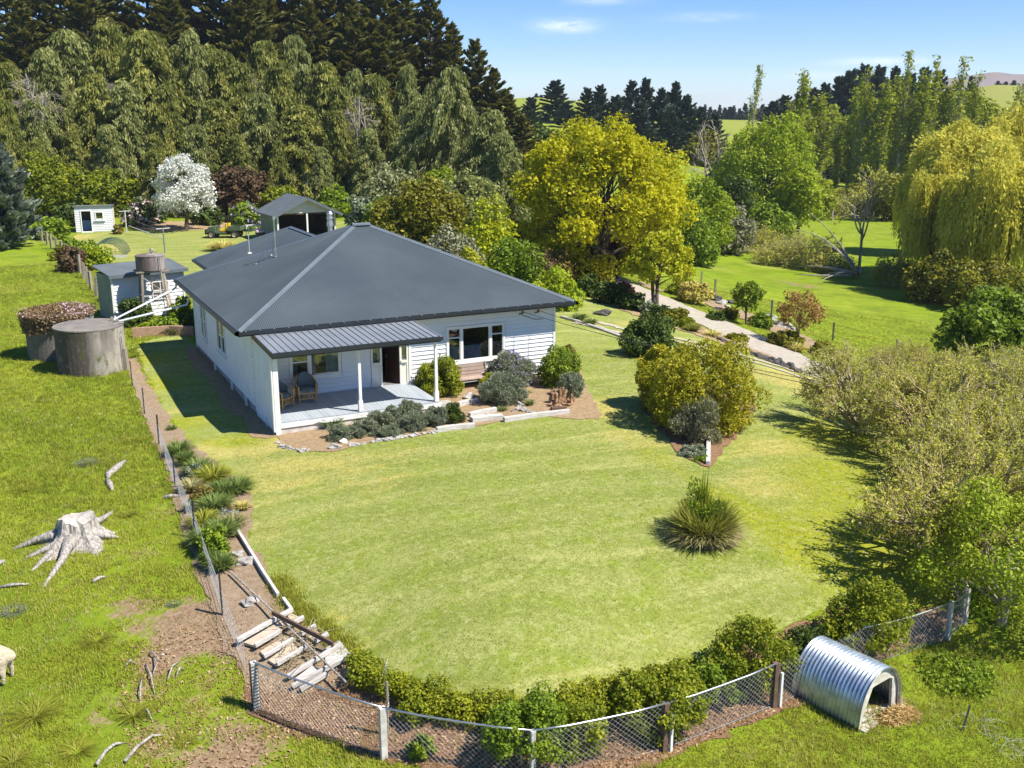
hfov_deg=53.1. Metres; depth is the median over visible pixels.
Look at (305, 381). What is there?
rattan armchair
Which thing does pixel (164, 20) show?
macrocarpa pine
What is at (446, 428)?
timber sleeper
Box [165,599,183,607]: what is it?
grass tuft
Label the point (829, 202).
thicket
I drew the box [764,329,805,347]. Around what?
shrub
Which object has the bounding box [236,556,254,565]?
loose rock
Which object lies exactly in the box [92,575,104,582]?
weathered wood
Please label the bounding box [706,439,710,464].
post
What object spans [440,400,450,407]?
concrete step
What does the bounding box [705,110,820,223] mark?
green willow
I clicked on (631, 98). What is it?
pine
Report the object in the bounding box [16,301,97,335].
creeper
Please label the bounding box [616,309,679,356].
round bush
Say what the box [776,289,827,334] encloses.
orange leaved tree
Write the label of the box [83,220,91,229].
inner door
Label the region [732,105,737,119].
pine
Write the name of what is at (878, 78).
pine
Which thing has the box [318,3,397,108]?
macrocarpa pine
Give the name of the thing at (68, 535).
tree stump
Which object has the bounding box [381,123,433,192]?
weeping conifer
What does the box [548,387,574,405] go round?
rotten stump
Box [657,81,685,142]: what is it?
pine
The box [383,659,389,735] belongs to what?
stake
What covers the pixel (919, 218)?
weeping willow
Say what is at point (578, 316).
strappy plant
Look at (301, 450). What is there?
edging stone
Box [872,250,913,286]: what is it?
scrub
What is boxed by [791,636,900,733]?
corrugated animal shelter
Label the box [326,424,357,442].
lavender
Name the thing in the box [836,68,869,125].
pine
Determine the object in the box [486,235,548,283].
leafy tree
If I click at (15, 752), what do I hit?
grass tuft
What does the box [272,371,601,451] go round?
garden bed
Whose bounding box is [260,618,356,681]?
brushwood
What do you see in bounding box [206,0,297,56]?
macrocarpa pine
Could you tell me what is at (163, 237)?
clothes line post
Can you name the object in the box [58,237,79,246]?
shrub
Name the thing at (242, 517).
garden clump
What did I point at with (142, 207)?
rhododendron
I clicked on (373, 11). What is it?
macrocarpa pine
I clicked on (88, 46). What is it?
weeping conifer
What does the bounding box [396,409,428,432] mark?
lavender
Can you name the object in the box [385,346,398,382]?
front door
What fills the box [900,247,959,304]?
thicket
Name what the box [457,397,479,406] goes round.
timber sleeper
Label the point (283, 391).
rattan armchair
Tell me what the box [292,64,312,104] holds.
weeping conifer
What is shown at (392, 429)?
lavender
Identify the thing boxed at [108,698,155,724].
grass tuft
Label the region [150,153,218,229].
blossom tree
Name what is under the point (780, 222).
thicket
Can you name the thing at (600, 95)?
pine
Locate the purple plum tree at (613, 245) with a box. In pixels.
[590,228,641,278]
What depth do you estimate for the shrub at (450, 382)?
38.41 m
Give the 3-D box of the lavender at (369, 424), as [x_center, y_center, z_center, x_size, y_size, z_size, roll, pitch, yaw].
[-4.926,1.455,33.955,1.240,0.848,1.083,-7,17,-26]
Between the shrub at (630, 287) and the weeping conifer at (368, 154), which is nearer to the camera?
the shrub at (630, 287)
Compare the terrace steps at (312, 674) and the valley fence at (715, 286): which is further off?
the valley fence at (715, 286)
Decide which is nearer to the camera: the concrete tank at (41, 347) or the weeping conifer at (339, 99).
the concrete tank at (41, 347)
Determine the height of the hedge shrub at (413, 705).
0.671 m
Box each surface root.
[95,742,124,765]
[123,734,167,761]
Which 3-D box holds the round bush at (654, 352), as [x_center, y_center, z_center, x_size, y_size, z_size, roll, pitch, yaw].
[5.691,-0.165,37.340,2.632,2.707,2.385,0,15,0]
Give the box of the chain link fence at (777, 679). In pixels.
[248,503,971,767]
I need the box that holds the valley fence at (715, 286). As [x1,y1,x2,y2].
[700,271,898,352]
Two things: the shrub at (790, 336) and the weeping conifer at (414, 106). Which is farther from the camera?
the weeping conifer at (414, 106)
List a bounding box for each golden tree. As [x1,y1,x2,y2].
[507,111,700,284]
[622,226,696,304]
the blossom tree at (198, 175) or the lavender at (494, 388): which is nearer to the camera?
the lavender at (494, 388)
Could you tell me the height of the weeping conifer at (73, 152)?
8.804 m
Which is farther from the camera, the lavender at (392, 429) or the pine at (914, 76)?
the pine at (914, 76)
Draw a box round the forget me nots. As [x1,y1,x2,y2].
[211,507,239,521]
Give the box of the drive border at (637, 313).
[575,281,791,370]
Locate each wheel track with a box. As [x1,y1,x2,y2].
[573,322,865,399]
[583,319,822,379]
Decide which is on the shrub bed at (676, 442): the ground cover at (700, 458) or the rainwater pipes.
the ground cover at (700, 458)
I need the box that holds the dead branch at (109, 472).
[105,459,126,477]
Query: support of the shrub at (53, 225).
on the ground at (850, 295)
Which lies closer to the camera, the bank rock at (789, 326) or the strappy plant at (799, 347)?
the strappy plant at (799, 347)
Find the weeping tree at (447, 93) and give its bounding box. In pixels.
[397,65,485,180]
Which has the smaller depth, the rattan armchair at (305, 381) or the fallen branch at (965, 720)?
the fallen branch at (965, 720)
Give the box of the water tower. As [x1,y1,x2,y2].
[133,248,171,320]
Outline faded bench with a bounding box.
[456,360,488,380]
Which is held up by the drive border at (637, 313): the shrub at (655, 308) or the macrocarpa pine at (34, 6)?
the shrub at (655, 308)
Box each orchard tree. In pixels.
[787,337,943,432]
[843,423,1023,590]
[853,336,944,383]
[853,355,1022,468]
[881,336,982,392]
[895,389,1023,503]
[908,335,1023,399]
[931,347,1023,451]
[1006,344,1023,361]
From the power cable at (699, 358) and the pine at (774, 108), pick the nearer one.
the power cable at (699, 358)
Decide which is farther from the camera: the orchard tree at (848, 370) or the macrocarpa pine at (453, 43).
the macrocarpa pine at (453, 43)
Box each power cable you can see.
[524,312,864,388]
[539,310,864,395]
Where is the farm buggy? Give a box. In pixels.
[205,215,244,237]
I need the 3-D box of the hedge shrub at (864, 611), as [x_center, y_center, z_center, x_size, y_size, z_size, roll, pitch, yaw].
[7.679,5.029,22.129,2.500,2.056,1.865,-7,17,-26]
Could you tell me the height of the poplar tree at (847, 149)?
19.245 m
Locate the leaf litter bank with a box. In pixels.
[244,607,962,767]
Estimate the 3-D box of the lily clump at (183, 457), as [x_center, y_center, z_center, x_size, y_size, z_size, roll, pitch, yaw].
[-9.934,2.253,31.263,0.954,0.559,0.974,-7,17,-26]
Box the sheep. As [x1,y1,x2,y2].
[0,643,15,684]
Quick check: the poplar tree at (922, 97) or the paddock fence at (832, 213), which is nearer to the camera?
the paddock fence at (832, 213)
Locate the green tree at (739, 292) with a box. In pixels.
[730,280,767,324]
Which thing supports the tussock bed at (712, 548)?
on the lawn at (188, 396)
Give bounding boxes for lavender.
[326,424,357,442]
[351,417,381,437]
[367,404,402,424]
[378,423,405,437]
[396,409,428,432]
[398,398,423,416]
[423,405,450,425]
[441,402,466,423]
[477,370,528,406]
[556,371,585,397]
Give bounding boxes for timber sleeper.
[436,422,474,432]
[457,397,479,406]
[468,407,496,416]
[469,413,502,421]
[503,409,569,421]
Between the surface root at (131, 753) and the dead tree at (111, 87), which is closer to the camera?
the surface root at (131, 753)
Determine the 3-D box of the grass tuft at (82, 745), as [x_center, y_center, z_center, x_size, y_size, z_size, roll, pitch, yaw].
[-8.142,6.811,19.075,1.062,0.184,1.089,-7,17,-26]
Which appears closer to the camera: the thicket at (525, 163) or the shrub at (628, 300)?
the shrub at (628, 300)
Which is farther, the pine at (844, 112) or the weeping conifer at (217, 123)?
the pine at (844, 112)
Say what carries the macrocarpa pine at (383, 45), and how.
on the ground at (850, 295)
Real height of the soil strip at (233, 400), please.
0.161 m
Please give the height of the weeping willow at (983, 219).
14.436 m
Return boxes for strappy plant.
[202,239,237,250]
[569,312,590,319]
[582,318,598,323]
[681,322,703,331]
[701,328,724,336]
[783,340,808,351]
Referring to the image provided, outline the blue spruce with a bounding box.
[0,142,44,249]
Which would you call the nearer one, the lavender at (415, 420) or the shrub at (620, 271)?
the lavender at (415, 420)
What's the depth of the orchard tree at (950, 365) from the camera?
42.14 m
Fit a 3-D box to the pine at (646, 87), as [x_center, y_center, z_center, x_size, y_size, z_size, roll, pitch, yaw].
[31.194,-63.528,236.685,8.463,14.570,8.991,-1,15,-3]
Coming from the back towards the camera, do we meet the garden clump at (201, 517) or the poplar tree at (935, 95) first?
the poplar tree at (935, 95)
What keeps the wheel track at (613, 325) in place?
on the lawn at (188, 396)
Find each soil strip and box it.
[129,358,361,694]
[185,344,278,437]
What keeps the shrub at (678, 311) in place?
on the drive border at (637, 313)
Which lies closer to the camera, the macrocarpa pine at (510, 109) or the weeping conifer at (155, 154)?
the weeping conifer at (155, 154)
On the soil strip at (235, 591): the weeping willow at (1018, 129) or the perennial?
the perennial
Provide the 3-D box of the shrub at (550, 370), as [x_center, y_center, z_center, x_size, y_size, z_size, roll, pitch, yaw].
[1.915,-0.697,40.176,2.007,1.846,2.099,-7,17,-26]
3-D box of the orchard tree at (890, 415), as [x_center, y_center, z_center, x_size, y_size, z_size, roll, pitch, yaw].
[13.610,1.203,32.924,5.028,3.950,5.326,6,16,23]
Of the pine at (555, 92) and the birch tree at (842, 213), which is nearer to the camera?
the birch tree at (842, 213)
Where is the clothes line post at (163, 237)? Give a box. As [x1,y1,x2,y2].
[156,228,167,252]
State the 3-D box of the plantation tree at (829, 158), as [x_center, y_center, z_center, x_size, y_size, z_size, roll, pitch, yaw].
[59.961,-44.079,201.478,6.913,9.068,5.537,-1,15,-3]
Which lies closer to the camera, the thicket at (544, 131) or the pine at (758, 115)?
the thicket at (544, 131)
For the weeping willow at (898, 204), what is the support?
on the ground at (850, 295)
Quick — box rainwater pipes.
[110,284,190,321]
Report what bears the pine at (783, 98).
on the ground at (850, 295)
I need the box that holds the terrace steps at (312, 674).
[236,529,350,691]
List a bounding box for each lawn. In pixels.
[73,221,347,275]
[136,296,967,699]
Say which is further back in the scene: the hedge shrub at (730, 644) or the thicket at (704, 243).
the thicket at (704, 243)
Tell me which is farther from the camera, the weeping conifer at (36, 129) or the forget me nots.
the weeping conifer at (36, 129)
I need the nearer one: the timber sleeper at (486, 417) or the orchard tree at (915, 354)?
the timber sleeper at (486, 417)
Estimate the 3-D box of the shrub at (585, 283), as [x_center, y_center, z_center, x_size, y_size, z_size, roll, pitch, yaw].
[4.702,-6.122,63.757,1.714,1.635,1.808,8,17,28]
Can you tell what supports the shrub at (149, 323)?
on the ground at (850, 295)
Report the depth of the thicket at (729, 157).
150.17 m
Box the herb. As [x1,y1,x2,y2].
[185,463,202,479]
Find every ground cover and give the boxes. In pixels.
[676,444,706,457]
[692,455,707,462]
[910,648,1000,702]
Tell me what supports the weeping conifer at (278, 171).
on the ground at (850, 295)
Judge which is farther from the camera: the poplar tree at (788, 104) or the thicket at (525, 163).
the poplar tree at (788, 104)
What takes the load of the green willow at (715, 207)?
on the ground at (850, 295)
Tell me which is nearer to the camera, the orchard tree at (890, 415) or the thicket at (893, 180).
the orchard tree at (890, 415)
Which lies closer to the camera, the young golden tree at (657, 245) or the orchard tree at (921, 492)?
the orchard tree at (921, 492)
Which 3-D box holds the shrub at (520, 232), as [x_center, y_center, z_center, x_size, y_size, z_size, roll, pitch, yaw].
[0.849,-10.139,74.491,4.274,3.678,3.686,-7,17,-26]
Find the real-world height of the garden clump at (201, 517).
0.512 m
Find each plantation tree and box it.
[797,109,814,151]
[808,138,833,171]
[813,104,841,180]
[829,114,851,182]
[848,137,873,182]
[858,97,888,183]
[875,109,911,168]
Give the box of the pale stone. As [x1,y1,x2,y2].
[339,438,347,443]
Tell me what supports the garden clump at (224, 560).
on the soil strip at (235, 591)
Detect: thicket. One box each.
[518,148,547,210]
[531,123,570,177]
[676,212,720,266]
[683,129,720,167]
[700,153,750,205]
[713,204,757,255]
[747,202,801,248]
[813,170,842,219]
[828,182,876,216]
[860,170,905,220]
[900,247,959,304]
[938,254,1023,308]
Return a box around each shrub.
[32,216,71,239]
[47,245,64,260]
[52,202,77,226]
[54,245,93,272]
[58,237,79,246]
[78,238,99,248]
[80,244,115,269]
[111,224,123,233]
[117,296,155,327]
[136,319,155,326]
[153,316,181,325]
[166,296,193,324]
[174,196,201,217]
[181,312,194,325]
[188,485,216,500]
[189,201,225,225]
[226,200,260,231]
[255,184,302,214]
[316,183,352,216]
[343,194,371,225]
[349,161,415,222]
[395,694,438,727]
[411,165,467,232]
[414,354,464,397]
[426,223,485,262]
[437,168,504,242]
[459,245,488,267]
[479,372,495,385]
[479,680,576,766]
[487,349,536,386]
[505,220,541,257]
[524,249,557,280]
[532,264,586,311]
[534,342,582,387]
[540,246,576,284]
[552,699,609,765]
[564,344,575,360]
[571,248,613,282]
[573,272,598,297]
[590,280,627,304]
[608,257,627,275]
[609,657,711,747]
[615,289,645,310]
[616,280,637,293]
[638,299,657,313]
[648,304,669,316]
[655,307,689,322]
[664,279,692,294]
[668,392,722,445]
[674,314,697,328]
[676,279,715,304]
[676,465,727,524]
[688,654,747,706]
[699,610,802,705]
[705,310,726,320]
[722,306,740,320]
[724,332,749,341]
[747,311,773,328]
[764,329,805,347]
[781,624,839,661]
[806,339,836,355]
[814,571,917,654]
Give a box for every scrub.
[735,222,784,250]
[746,237,812,267]
[768,224,843,271]
[798,246,861,273]
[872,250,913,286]
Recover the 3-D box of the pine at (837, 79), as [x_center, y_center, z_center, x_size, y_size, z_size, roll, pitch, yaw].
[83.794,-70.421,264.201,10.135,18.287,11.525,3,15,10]
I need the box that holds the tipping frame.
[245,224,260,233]
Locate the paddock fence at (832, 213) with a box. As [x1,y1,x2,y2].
[810,209,892,220]
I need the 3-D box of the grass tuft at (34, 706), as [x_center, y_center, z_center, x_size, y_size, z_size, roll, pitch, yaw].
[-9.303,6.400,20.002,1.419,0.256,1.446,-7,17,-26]
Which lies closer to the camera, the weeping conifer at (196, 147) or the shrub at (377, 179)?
the shrub at (377, 179)
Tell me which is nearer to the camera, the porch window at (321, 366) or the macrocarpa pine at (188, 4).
the porch window at (321, 366)
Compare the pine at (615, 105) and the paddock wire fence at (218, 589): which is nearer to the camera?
the paddock wire fence at (218, 589)
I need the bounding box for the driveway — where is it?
[575,263,932,418]
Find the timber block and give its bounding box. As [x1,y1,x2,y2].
[550,405,566,409]
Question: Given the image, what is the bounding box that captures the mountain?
[947,72,1023,90]
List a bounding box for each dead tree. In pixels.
[6,68,63,138]
[77,74,113,120]
[247,72,261,91]
[343,93,377,145]
[688,119,732,213]
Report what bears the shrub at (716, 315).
on the ground at (850, 295)
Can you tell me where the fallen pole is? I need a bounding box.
[229,571,345,682]
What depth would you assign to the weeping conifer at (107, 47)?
116.20 m
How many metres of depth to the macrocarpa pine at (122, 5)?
144.51 m
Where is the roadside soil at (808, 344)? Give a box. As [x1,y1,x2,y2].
[639,281,853,358]
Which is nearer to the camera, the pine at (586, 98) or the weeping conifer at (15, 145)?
the weeping conifer at (15, 145)
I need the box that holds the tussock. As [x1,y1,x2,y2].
[655,491,756,550]
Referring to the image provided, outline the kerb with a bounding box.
[560,315,619,336]
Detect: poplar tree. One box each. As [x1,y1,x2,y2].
[745,64,765,165]
[783,99,795,168]
[787,68,812,180]
[797,113,818,161]
[808,92,838,176]
[827,126,845,188]
[839,87,864,188]
[848,66,875,183]
[863,98,882,190]
[866,78,897,183]
[884,72,906,190]
[890,49,915,174]
[900,92,923,173]
[904,69,937,164]
[922,55,944,137]
[931,86,954,136]
[938,79,964,131]
[946,56,973,127]
[965,70,985,126]
[1012,79,1023,125]
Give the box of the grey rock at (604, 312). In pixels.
[593,309,611,315]
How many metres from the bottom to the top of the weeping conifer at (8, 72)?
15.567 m
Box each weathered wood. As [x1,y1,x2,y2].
[0,583,28,587]
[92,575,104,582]
[105,478,113,490]
[163,494,178,498]
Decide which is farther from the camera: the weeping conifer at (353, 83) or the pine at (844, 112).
the pine at (844, 112)
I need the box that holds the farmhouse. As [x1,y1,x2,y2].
[173,211,577,434]
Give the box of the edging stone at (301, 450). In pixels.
[297,448,306,452]
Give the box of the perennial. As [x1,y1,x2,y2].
[194,523,230,555]
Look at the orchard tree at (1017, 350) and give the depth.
46.30 m
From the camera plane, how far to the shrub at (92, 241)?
76.72 m
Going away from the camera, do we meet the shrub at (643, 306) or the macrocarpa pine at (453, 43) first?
the shrub at (643, 306)
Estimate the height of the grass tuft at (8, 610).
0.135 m
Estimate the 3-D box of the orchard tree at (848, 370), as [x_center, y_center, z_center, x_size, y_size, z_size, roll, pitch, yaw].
[12.659,0.132,36.895,4.930,3.767,5.364,1,15,3]
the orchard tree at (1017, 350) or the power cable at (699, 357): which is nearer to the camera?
the power cable at (699, 357)
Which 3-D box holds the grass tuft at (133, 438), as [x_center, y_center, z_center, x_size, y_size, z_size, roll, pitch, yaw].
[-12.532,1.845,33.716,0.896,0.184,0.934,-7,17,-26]
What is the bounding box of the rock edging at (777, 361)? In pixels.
[716,337,802,372]
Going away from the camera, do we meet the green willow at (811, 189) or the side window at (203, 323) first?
the side window at (203, 323)
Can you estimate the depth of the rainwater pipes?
44.07 m
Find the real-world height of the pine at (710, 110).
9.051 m
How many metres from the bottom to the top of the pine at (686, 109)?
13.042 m
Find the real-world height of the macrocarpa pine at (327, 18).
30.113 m
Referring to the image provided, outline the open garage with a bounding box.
[254,193,342,233]
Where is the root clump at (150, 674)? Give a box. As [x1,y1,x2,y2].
[124,651,183,719]
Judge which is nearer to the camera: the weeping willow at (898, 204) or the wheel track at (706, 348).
the wheel track at (706, 348)
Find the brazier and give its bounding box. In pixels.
[255,229,264,236]
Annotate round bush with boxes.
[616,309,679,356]
[633,343,701,411]
[640,336,773,441]
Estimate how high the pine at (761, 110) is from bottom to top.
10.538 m
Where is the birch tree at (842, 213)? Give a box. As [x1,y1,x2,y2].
[831,164,893,269]
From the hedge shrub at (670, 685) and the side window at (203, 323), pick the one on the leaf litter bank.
the hedge shrub at (670, 685)
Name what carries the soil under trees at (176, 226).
on the ground at (850, 295)
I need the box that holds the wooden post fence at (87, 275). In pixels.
[37,230,97,296]
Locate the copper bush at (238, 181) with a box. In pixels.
[207,163,269,221]
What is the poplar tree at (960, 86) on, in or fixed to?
on the ground at (850, 295)
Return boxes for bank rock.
[710,295,721,300]
[715,299,727,304]
[776,322,792,328]
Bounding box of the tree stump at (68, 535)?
[13,510,118,585]
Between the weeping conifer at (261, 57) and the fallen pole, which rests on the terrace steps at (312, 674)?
the fallen pole
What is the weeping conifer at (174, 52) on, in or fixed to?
on the ground at (850, 295)
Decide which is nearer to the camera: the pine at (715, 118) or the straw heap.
the straw heap
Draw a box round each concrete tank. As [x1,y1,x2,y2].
[25,309,93,361]
[52,318,129,376]
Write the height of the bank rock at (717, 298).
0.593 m
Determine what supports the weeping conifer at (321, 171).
on the ground at (850, 295)
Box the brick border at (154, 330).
[132,325,194,337]
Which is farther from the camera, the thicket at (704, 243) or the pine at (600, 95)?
the pine at (600, 95)
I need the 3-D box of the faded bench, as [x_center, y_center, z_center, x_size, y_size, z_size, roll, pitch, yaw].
[-1.608,-0.292,39.771,1.650,1.035,0.510,-7,17,-26]
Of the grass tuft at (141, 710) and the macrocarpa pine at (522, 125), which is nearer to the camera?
the grass tuft at (141, 710)
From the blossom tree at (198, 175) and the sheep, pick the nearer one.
the sheep
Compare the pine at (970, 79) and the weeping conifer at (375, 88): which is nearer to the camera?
the weeping conifer at (375, 88)
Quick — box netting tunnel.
[94,237,130,257]
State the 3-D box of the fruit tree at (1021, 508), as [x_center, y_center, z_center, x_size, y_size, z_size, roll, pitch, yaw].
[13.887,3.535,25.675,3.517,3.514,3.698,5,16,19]
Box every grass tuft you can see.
[0,604,28,618]
[0,693,69,732]
[0,745,37,767]
[6,484,40,493]
[48,734,101,766]
[71,629,118,650]
[72,457,102,467]
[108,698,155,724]
[115,508,138,518]
[120,436,140,444]
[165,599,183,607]
[166,423,177,429]
[173,733,200,750]
[181,499,199,511]
[497,405,509,411]
[524,399,536,405]
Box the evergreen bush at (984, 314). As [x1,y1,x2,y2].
[929,282,1023,398]
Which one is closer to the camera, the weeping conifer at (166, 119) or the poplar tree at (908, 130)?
the weeping conifer at (166, 119)
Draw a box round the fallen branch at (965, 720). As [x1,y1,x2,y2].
[949,705,1022,756]
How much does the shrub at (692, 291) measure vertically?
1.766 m
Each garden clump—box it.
[159,437,197,456]
[173,476,207,492]
[177,455,220,474]
[179,508,222,527]
[179,523,224,548]
[188,490,240,511]
[189,460,236,482]
[198,515,243,537]
[199,551,240,571]
[215,510,250,527]
[217,474,260,495]
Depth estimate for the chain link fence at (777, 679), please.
19.45 m
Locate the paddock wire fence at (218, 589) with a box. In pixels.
[129,361,245,668]
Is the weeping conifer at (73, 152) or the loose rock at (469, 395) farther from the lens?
the weeping conifer at (73, 152)
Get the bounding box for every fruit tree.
[901,474,1023,637]
[1003,474,1023,550]
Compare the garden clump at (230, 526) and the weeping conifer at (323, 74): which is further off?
the weeping conifer at (323, 74)
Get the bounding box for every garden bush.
[15,149,79,217]
[55,166,134,216]
[112,174,150,210]
[361,192,388,223]
[366,174,469,248]
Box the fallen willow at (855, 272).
[791,212,862,283]
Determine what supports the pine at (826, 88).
on the ground at (850, 295)
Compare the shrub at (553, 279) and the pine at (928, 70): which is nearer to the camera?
the shrub at (553, 279)
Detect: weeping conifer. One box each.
[0,61,54,148]
[0,98,38,212]
[17,98,60,165]
[24,46,76,158]
[26,137,63,216]
[45,28,99,117]
[58,130,96,204]
[61,73,131,171]
[83,42,91,60]
[85,17,127,93]
[86,123,137,217]
[104,81,161,181]
[109,28,201,146]
[131,133,183,217]
[145,84,187,157]
[161,124,219,218]
[167,44,182,83]
[177,29,214,127]
[182,98,262,203]
[201,43,216,79]
[203,48,236,99]
[218,133,264,212]
[220,60,259,132]
[228,92,284,177]
[247,39,277,89]
[254,104,348,205]
[259,58,299,139]
[264,140,303,195]
[283,34,311,101]
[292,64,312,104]
[301,146,338,200]
[302,60,340,132]
[319,85,360,161]
[324,110,356,202]
[343,68,373,143]
[343,128,391,205]
[356,73,399,160]
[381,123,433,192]
[383,97,449,167]
[390,62,420,128]
[439,109,532,220]
[477,133,553,238]
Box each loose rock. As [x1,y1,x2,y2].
[231,550,243,556]
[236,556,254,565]
[240,595,259,607]
[463,392,475,398]
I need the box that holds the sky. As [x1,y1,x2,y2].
[0,0,1023,116]
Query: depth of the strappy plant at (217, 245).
79.14 m
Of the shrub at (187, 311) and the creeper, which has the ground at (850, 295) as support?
the shrub at (187, 311)
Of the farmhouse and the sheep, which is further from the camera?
the farmhouse
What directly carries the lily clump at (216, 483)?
on the soil strip at (235, 591)
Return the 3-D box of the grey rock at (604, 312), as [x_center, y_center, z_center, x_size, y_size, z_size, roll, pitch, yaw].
[5.132,-3.979,57.200,1.189,0.487,0.839,-7,17,-26]
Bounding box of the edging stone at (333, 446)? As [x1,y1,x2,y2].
[327,443,341,448]
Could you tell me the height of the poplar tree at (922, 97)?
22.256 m
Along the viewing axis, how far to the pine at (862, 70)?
261.61 m
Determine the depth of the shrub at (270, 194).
100.36 m
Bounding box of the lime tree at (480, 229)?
[462,193,519,261]
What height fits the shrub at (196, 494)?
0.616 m
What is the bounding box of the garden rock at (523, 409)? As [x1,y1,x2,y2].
[519,406,526,411]
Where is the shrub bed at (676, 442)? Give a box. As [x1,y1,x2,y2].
[638,377,755,466]
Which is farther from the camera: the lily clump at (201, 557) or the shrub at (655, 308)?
the shrub at (655, 308)
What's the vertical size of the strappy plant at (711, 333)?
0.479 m
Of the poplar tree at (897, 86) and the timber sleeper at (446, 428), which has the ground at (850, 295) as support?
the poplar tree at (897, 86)
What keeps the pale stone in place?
on the garden bed at (584, 406)
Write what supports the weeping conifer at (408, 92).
on the ground at (850, 295)
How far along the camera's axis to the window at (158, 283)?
53.91 m
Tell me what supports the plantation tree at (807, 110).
on the ground at (850, 295)
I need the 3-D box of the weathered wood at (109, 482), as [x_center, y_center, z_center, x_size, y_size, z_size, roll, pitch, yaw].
[-11.658,2.896,29.668,0.171,0.176,0.913,-7,17,-26]
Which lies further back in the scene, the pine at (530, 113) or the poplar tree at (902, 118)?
the pine at (530, 113)
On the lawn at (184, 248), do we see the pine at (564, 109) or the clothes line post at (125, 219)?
the clothes line post at (125, 219)
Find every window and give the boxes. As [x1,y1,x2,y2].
[95,211,105,220]
[152,280,168,299]
[199,305,212,362]
[215,319,251,358]
[289,352,343,382]
[446,321,504,364]
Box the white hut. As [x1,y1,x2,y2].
[72,205,114,232]
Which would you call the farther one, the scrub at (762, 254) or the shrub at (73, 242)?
the scrub at (762, 254)
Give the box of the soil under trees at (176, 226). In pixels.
[132,221,246,230]
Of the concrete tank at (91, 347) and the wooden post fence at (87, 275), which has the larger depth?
the wooden post fence at (87, 275)
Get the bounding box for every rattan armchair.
[278,380,294,409]
[294,371,317,403]
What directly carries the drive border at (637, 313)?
on the ground at (850, 295)
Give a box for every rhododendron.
[119,195,159,227]
[149,201,168,223]
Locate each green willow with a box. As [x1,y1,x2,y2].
[675,173,741,251]
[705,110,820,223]
[709,174,759,221]
[774,162,827,233]
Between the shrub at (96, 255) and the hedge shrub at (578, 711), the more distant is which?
the shrub at (96, 255)
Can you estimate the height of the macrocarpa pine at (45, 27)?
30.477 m
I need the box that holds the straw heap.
[875,702,922,727]
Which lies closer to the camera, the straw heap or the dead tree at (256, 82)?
the straw heap
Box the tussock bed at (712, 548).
[672,529,742,549]
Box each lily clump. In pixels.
[174,449,202,465]
[194,549,222,567]
[203,477,247,495]
[231,499,253,509]
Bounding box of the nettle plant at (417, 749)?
[405,732,437,760]
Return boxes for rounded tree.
[954,90,1000,128]
[991,108,1009,123]
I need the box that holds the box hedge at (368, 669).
[344,647,702,736]
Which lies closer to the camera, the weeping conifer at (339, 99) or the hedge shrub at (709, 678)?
the hedge shrub at (709, 678)
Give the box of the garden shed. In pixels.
[91,258,188,318]
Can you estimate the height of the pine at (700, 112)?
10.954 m
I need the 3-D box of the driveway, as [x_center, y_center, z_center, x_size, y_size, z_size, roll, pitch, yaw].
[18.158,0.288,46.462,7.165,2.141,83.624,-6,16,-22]
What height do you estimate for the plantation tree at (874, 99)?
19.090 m
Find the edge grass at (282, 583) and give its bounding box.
[265,569,364,655]
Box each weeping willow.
[890,147,919,243]
[894,153,974,272]
[896,113,1023,267]
[927,134,1023,281]
[983,100,1023,254]
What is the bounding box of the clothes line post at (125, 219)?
[118,210,129,231]
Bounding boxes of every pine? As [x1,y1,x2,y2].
[0,0,48,83]
[0,0,49,98]
[1,0,66,91]
[19,0,126,79]
[53,0,128,47]
[64,0,139,41]
[102,0,215,46]
[144,0,217,47]
[145,0,203,48]
[178,0,244,48]
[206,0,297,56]
[215,0,284,64]
[269,0,330,60]
[275,0,345,77]
[281,0,362,49]
[316,0,374,62]
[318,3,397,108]
[328,0,436,87]
[355,0,431,93]
[362,23,428,116]
[407,0,462,94]
[419,19,478,126]
[455,38,498,116]
[469,67,520,150]
[474,107,513,144]
[500,93,535,169]
[508,115,541,171]
[516,97,546,128]
[538,79,575,122]
[551,102,575,127]
[569,86,598,131]
[585,84,609,128]
[599,94,631,131]
[617,80,648,132]
[625,108,659,146]
[634,77,658,132]
[644,87,675,145]
[654,111,689,156]
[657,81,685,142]
[669,94,702,146]
[679,124,701,155]
[687,106,709,135]
[703,112,728,152]
[706,106,712,118]
[716,104,721,118]
[720,106,738,119]
[721,107,728,119]
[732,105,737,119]
[735,108,744,119]
[742,103,749,119]
[754,109,761,119]
[757,99,782,141]
[759,104,765,119]
[778,94,792,117]
[783,95,808,112]
[806,87,818,112]
[807,82,839,112]
[825,108,851,176]
[826,160,866,183]
[830,75,845,111]
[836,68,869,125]
[850,104,872,127]
[855,62,879,95]
[866,64,889,124]
[886,65,902,99]
[898,72,918,104]
[917,65,939,107]
[936,69,955,107]
[963,76,974,102]
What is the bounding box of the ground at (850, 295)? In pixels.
[0,85,1023,767]
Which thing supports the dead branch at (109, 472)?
on the ground at (850, 295)

